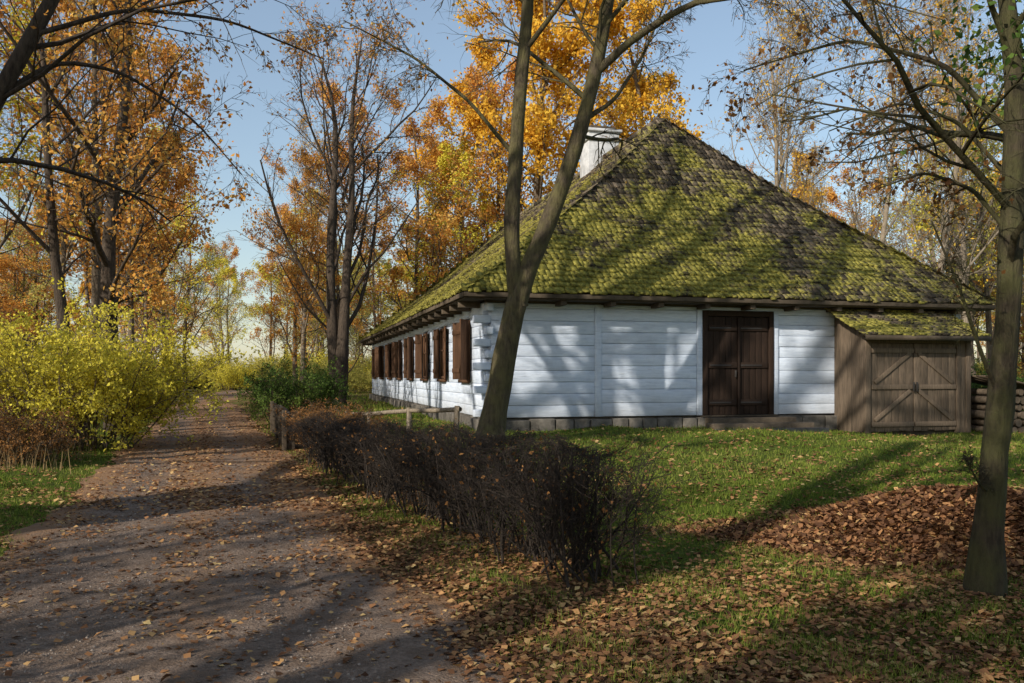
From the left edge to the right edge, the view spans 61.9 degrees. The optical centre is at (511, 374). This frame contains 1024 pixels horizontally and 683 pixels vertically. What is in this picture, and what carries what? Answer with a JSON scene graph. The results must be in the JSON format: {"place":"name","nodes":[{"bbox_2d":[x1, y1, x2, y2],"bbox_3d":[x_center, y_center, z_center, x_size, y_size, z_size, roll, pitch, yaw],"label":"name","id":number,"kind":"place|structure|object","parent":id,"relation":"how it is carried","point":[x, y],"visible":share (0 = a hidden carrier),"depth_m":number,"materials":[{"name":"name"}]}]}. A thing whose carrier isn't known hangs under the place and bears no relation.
{"place":"outdoors","nodes":[
{"label":"outdoors","id":0,"kind":"place"},
{"bbox_2d":[0,390,528,682],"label":"dirt path","id":1,"kind":"structure","parent":0,"point":[405,652],"depth_m":6.23,"materials":[{"name":"brown soil"}]},
{"bbox_2d":[0,460,467,682],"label":"path pebbles","id":2,"kind":"object","parent":1,"relation":"on","point":[141,594],"visible":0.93,"depth_m":6.14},
{"bbox_2d":[0,387,1023,682],"bbox_3d":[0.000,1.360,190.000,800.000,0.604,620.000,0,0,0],"label":"lawn ground","id":3,"kind":"structure","parent":0,"point":[654,541],"depth_m":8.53,"materials":[{"name":"green plant"}]},
{"bbox_2d":[0,393,51,443],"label":"brown shrub","id":4,"kind":"object","parent":3,"relation":"on","point":[1,398],"visible":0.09,"depth_m":16.56,"materials":[{"name":"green plant"}]},
{"bbox_2d":[0,1,75,240],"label":"orange tree","id":5,"kind":"object","parent":3,"relation":"on","point":[16,31],"visible":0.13,"depth_m":30.07,"materials":[{"name":"brown plant"}]},
{"bbox_2d":[0,406,90,464],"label":"brown shrub","id":6,"kind":"object","parent":3,"relation":"on","point":[8,434],"visible":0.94,"depth_m":15.10,"materials":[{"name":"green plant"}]},
{"bbox_2d":[0,0,100,253],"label":"yellow tree","id":7,"kind":"object","parent":3,"relation":"on","point":[23,146],"visible":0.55,"depth_m":26.89,"materials":[{"name":"brown plant"}]},
{"bbox_2d":[0,425,110,474],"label":"dry grass stems","id":8,"kind":"object","parent":3,"relation":"on","point":[44,466],"visible":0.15,"depth_m":14.55,"materials":[{"name":"yellow plant"}]},
{"bbox_2d":[0,0,118,353],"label":"bare tree","id":9,"kind":"object","parent":3,"relation":"on","point":[70,230],"visible":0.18,"depth_m":33.78,"materials":[{"name":"orange plant"}]},
{"bbox_2d":[0,0,207,416],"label":"orange tree","id":10,"kind":"object","parent":3,"relation":"on","point":[95,288],"visible":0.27,"depth_m":30.21,"materials":[{"name":"brown plant"}]},
{"bbox_2d":[0,0,219,438],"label":"tree","id":11,"kind":"object","parent":3,"relation":"on","point":[53,250],"visible":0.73,"depth_m":21.49,"materials":[{"name":"orange plant"}]},
{"bbox_2d":[0,0,230,358],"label":"orange tree","id":12,"kind":"object","parent":3,"relation":"on","point":[188,232],"visible":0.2,"depth_m":35.68,"materials":[{"name":"brown plant"}]},
{"bbox_2d":[0,0,239,432],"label":"autumn tree","id":13,"kind":"object","parent":3,"relation":"on","point":[106,250],"visible":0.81,"depth_m":22.45,"materials":[{"name":"orange plant"}]},
{"bbox_2d":[59,78,197,396],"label":"avenue tree","id":14,"kind":"object","parent":3,"relation":"on","point":[114,115],"visible":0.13,"depth_m":41.50,"materials":[{"name":"brown plant"}]},
{"bbox_2d":[0,277,262,451],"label":"yellow shrub","id":15,"kind":"object","parent":3,"relation":"on","point":[64,379],"visible":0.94,"depth_m":17.75,"materials":[{"name":"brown plant"}]},
{"bbox_2d":[70,135,212,396],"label":"avenue tree","id":16,"kind":"object","parent":3,"relation":"on","point":[184,220],"visible":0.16,"depth_m":55.05,"materials":[{"name":"brown plant"}]},
{"bbox_2d":[69,123,231,395],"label":"avenue tree","id":17,"kind":"object","parent":3,"relation":"on","point":[177,224],"visible":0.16,"depth_m":48.67,"materials":[{"name":"brown plant"}]},
{"bbox_2d":[135,178,264,395],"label":"avenue tree","id":18,"kind":"object","parent":3,"relation":"on","point":[211,258],"visible":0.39,"depth_m":64.08,"materials":[{"name":"brown plant"}]},
{"bbox_2d":[0,0,424,274],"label":"overhanging tree","id":19,"kind":"object","parent":3,"relation":"on","point":[27,45],"visible":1,"depth_m":9.44,"materials":[{"name":"brown plant"}]},
{"bbox_2d":[270,401,294,450],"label":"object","id":20,"kind":"structure","parent":3,"relation":"on","point":[275,418],"depth_m":19.64,"materials":[{"name":"brown wood"}]},
{"bbox_2d":[232,350,353,423],"bbox_3d":[-6.876,0.411,27.126,3.851,2.517,4.443,0,0,0],"label":"green shrub","id":21,"kind":"object","parent":3,"relation":"on","point":[281,390],"visible":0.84,"depth_m":26.45,"materials":[{"name":"green plant"}]},
{"bbox_2d":[249,145,344,383],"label":"avenue tree","id":22,"kind":"object","parent":3,"relation":"on","point":[296,312],"visible":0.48,"depth_m":56.00,"materials":[{"name":"brown plant"}]},
{"bbox_2d":[243,104,354,381],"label":"avenue tree","id":23,"kind":"object","parent":3,"relation":"on","point":[304,322],"visible":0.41,"depth_m":49.90,"materials":[{"name":"orange plant"}]},
{"bbox_2d":[244,186,357,372],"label":"avenue tree","id":24,"kind":"object","parent":3,"relation":"on","point":[290,306],"visible":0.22,"depth_m":66.68,"materials":[{"name":"brown plant"}]},
{"bbox_2d":[240,67,391,365],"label":"orange tree","id":25,"kind":"object","parent":3,"relation":"on","point":[297,227],"visible":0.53,"depth_m":42.67,"materials":[{"name":"brown plant"}]},
{"bbox_2d":[209,0,448,403],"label":"spreading tree","id":26,"kind":"object","parent":3,"relation":"on","point":[338,340],"visible":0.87,"depth_m":33.60,"materials":[{"name":"brown plant"}]},
{"bbox_2d":[263,397,397,448],"bbox_3d":[-4.062,1.095,18.615,2.687,1.262,2.305,0,0,33],"label":"brown shrub","id":27,"kind":"object","parent":3,"relation":"on","point":[297,415],"visible":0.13,"depth_m":18.41,"materials":[{"name":"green plant"}]},
{"bbox_2d":[295,405,387,451],"bbox_3d":[-3.336,1.121,16.967,2.090,1.094,1.646,0,0,-25],"label":"brown shrub","id":28,"kind":"object","parent":3,"relation":"on","point":[345,415],"visible":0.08,"depth_m":17.01,"materials":[{"name":"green plant"}]},
{"bbox_2d":[345,406,461,432],"bbox_3d":[-2.437,1.079,17.333,0.335,1.035,4.663,0,0,-37],"label":"wooden rail fence","id":29,"kind":"object","parent":3,"relation":"on","point":[456,410],"visible":0.42,"depth_m":16.33,"materials":[{"name":"grey wood"}]},
{"bbox_2d":[356,71,492,311],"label":"orange tree","id":30,"kind":"object","parent":3,"relation":"on","point":[400,159],"visible":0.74,"depth_m":44.48,"materials":[{"name":"brown plant"}]},
{"bbox_2d":[336,137,526,326],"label":"yellow tree","id":31,"kind":"object","parent":3,"relation":"on","point":[442,162],"visible":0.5,"depth_m":45.73,"materials":[{"name":"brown plant"}]},
{"bbox_2d":[405,33,528,286],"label":"golden tree","id":32,"kind":"object","parent":3,"relation":"on","point":[488,59],"visible":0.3,"depth_m":51.17,"materials":[{"name":"brown plant"}]},
{"bbox_2d":[267,410,696,587],"bbox_3d":[-1.476,1.014,10.871,2.475,1.231,11.680,0,0,-26],"label":"clipped bare hedge","id":33,"kind":"object","parent":3,"relation":"on","point":[461,471],"visible":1,"depth_m":7.30,"materials":[{"name":"brown plant"}]},
{"bbox_2d":[419,50,570,272],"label":"orange tree","id":34,"kind":"object","parent":3,"relation":"on","point":[476,81],"visible":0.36,"depth_m":47.11,"materials":[{"name":"brown plant"}]},
{"bbox_2d":[0,401,1023,682],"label":"fallen leaves","id":35,"kind":"object","parent":3,"relation":"on","point":[926,505],"visible":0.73,"depth_m":6.55,"materials":[{"name":"brown plant"}]},
{"bbox_2d":[0,63,1023,408],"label":"distant woodland","id":36,"kind":"object","parent":3,"relation":"on","point":[18,291],"visible":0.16,"depth_m":68.25,"materials":[{"name":"yellow plant"}]},
{"bbox_2d":[432,0,635,224],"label":"golden tree","id":37,"kind":"object","parent":3,"relation":"on","point":[539,137],"visible":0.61,"depth_m":44.46,"materials":[{"name":"brown plant"}]},
{"bbox_2d":[369,394,836,430],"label":"stone plinth","id":38,"kind":"structure","parent":3,"relation":"on","point":[829,421],"depth_m":17.88,"materials":[{"name":"grey stone"}]},
{"bbox_2d":[372,302,960,417],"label":"log walls","id":39,"kind":"structure","parent":38,"relation":"on","point":[581,358],"depth_m":17.89,"materials":[{"name":"white wood"}]},
{"bbox_2d":[372,320,473,382],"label":"windows","id":40,"kind":"structure","parent":39,"relation":"attached to","point":[441,379],"depth_m":21.85,"materials":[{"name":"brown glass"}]},
{"bbox_2d":[371,319,468,379],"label":"window shutters","id":41,"kind":"object","parent":40,"relation":"attached to","point":[460,334],"depth_m":24.71,"materials":[{"name":"brown wood"}]},
{"bbox_2d":[473,303,492,416],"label":"corner log ends","id":42,"kind":"object","parent":39,"relation":"attached to","point":[487,353],"visible":0.81,"depth_m":16.97,"materials":[{"name":"white wood"}]},
{"bbox_2d":[359,291,995,345],"bbox_3d":[1.941,-1.480,29.852,12.430,0.240,24.700,0,0,-15],"label":"eaves timber","id":43,"kind":"object","parent":39,"relation":"on","point":[468,301],"visible":0.94,"depth_m":18.12,"materials":[{"name":"brown wood"}]},
{"bbox_2d":[363,158,991,341],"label":"roof deck","id":44,"kind":"structure","parent":43,"relation":"on","point":[585,293],"depth_m":18.18,"materials":[{"name":"brown wood"}]},
{"bbox_2d":[520,118,667,215],"bbox_3d":[1.933,-6.650,29.922,0.320,0.140,15.740,0,0,-15],"label":"ridge cap","id":45,"kind":"object","parent":44,"relation":"on","point":[631,137],"visible":0.23,"depth_m":25.34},
{"bbox_2d":[580,125,621,177],"bbox_3d":[2.718,-6.630,26.541,1.160,2.060,0.960,0,0,-15],"label":"chimney","id":46,"kind":"object","parent":44,"relation":"on","point":[587,156],"visible":0.45,"depth_m":26.12,"materials":[{"name":"paint"}]},
{"bbox_2d":[358,118,995,340],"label":"roof shingles","id":47,"kind":"object","parent":44,"relation":"on","point":[687,223],"visible":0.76,"depth_m":19.40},
{"bbox_2d":[698,307,777,416],"bbox_3d":[4.876,-0.280,18.423,1.800,2.340,0.260,0,0,-15],"label":"double door","id":48,"kind":"structure","parent":39,"relation":"attached to","point":[737,362],"depth_m":18.41,"materials":[{"name":"brown wood"}]},
{"bbox_2d":[825,308,991,340],"bbox_3d":[8.629,-1.111,18.639,3.170,0.763,1.448,0,0,-15],"label":"lean to roof","id":49,"kind":"object","parent":39,"relation":"on","point":[889,324],"visible":0.91,"depth_m":18.39,"materials":[{"name":"green plant"}]},
{"bbox_2d":[561,0,705,142],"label":"golden tree","id":50,"kind":"object","parent":3,"relation":"on","point":[642,99],"visible":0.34,"depth_m":49.69,"materials":[{"name":"brown plant"}]},
{"bbox_2d":[296,0,973,441],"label":"leaning forked tree","id":51,"kind":"object","parent":3,"relation":"on","point":[520,274],"visible":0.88,"depth_m":14.38,"materials":[{"name":"brown plant"}]},
{"bbox_2d":[705,416,828,432],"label":"door steps","id":52,"kind":"structure","parent":3,"relation":"on","point":[781,422],"depth_m":17.83,"materials":[{"name":"grey stone"}]},
{"bbox_2d":[702,0,841,211],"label":"bare tree","id":53,"kind":"object","parent":3,"relation":"on","point":[776,181],"visible":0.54,"depth_m":41.11,"materials":[{"name":"brown plant"}]},
{"bbox_2d":[719,1,838,215],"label":"bare tree","id":54,"kind":"object","parent":3,"relation":"on","point":[782,183],"visible":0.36,"depth_m":44.51,"materials":[{"name":"orange plant"}]},
{"bbox_2d":[691,0,1023,596],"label":"mossy young tree","id":55,"kind":"object","parent":3,"relation":"on","point":[985,571],"visible":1,"depth_m":6.08,"materials":[{"name":"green plant"}]},
{"bbox_2d":[829,0,970,260],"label":"bare tree","id":56,"kind":"object","parent":3,"relation":"on","point":[884,232],"visible":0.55,"depth_m":40.28,"materials":[{"name":"brown plant"}]},
{"bbox_2d":[834,316,970,434],"bbox_3d":[8.592,0.098,18.799,2.660,2.805,1.140,0,0,-15],"label":"lean to shed","id":57,"kind":"object","parent":3,"relation":"on","point":[912,387],"visible":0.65,"depth_m":18.34,"materials":[{"name":"brown wood"}]},
{"bbox_2d":[839,0,1000,276],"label":"bare tree","id":58,"kind":"object","parent":3,"relation":"on","point":[924,194],"visible":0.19,"depth_m":44.04,"materials":[{"name":"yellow plant"}]},
{"bbox_2d":[856,0,1023,286],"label":"bare tree","id":59,"kind":"object","parent":3,"relation":"on","point":[945,241],"visible":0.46,"depth_m":27.33,"materials":[{"name":"brown plant"}]},
{"bbox_2d":[883,0,1002,322],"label":"bare tree","id":60,"kind":"object","parent":3,"relation":"on","point":[962,252],"visible":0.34,"depth_m":31.27,"materials":[{"name":"brown plant"}]},
{"bbox_2d":[890,49,1023,365],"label":"sparse tree","id":61,"kind":"object","parent":3,"relation":"on","point":[984,260],"visible":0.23,"depth_m":33.70,"materials":[{"name":"brown plant"}]},
{"bbox_2d":[971,375,1023,432],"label":"wood pile","id":62,"kind":"object","parent":3,"relation":"on","point":[978,400],"visible":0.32,"depth_m":18.78,"materials":[{"name":"brown wood"}]},
{"bbox_2d":[971,351,1023,418],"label":"green shrub","id":63,"kind":"object","parent":3,"relation":"on","point":[974,385],"visible":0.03,"depth_m":22.01,"materials":[{"name":"green plant"}]},
{"bbox_2d":[0,0,1023,369],"label":"sky","id":64,"kind":"structure","parent":0,"point":[713,37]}
]}

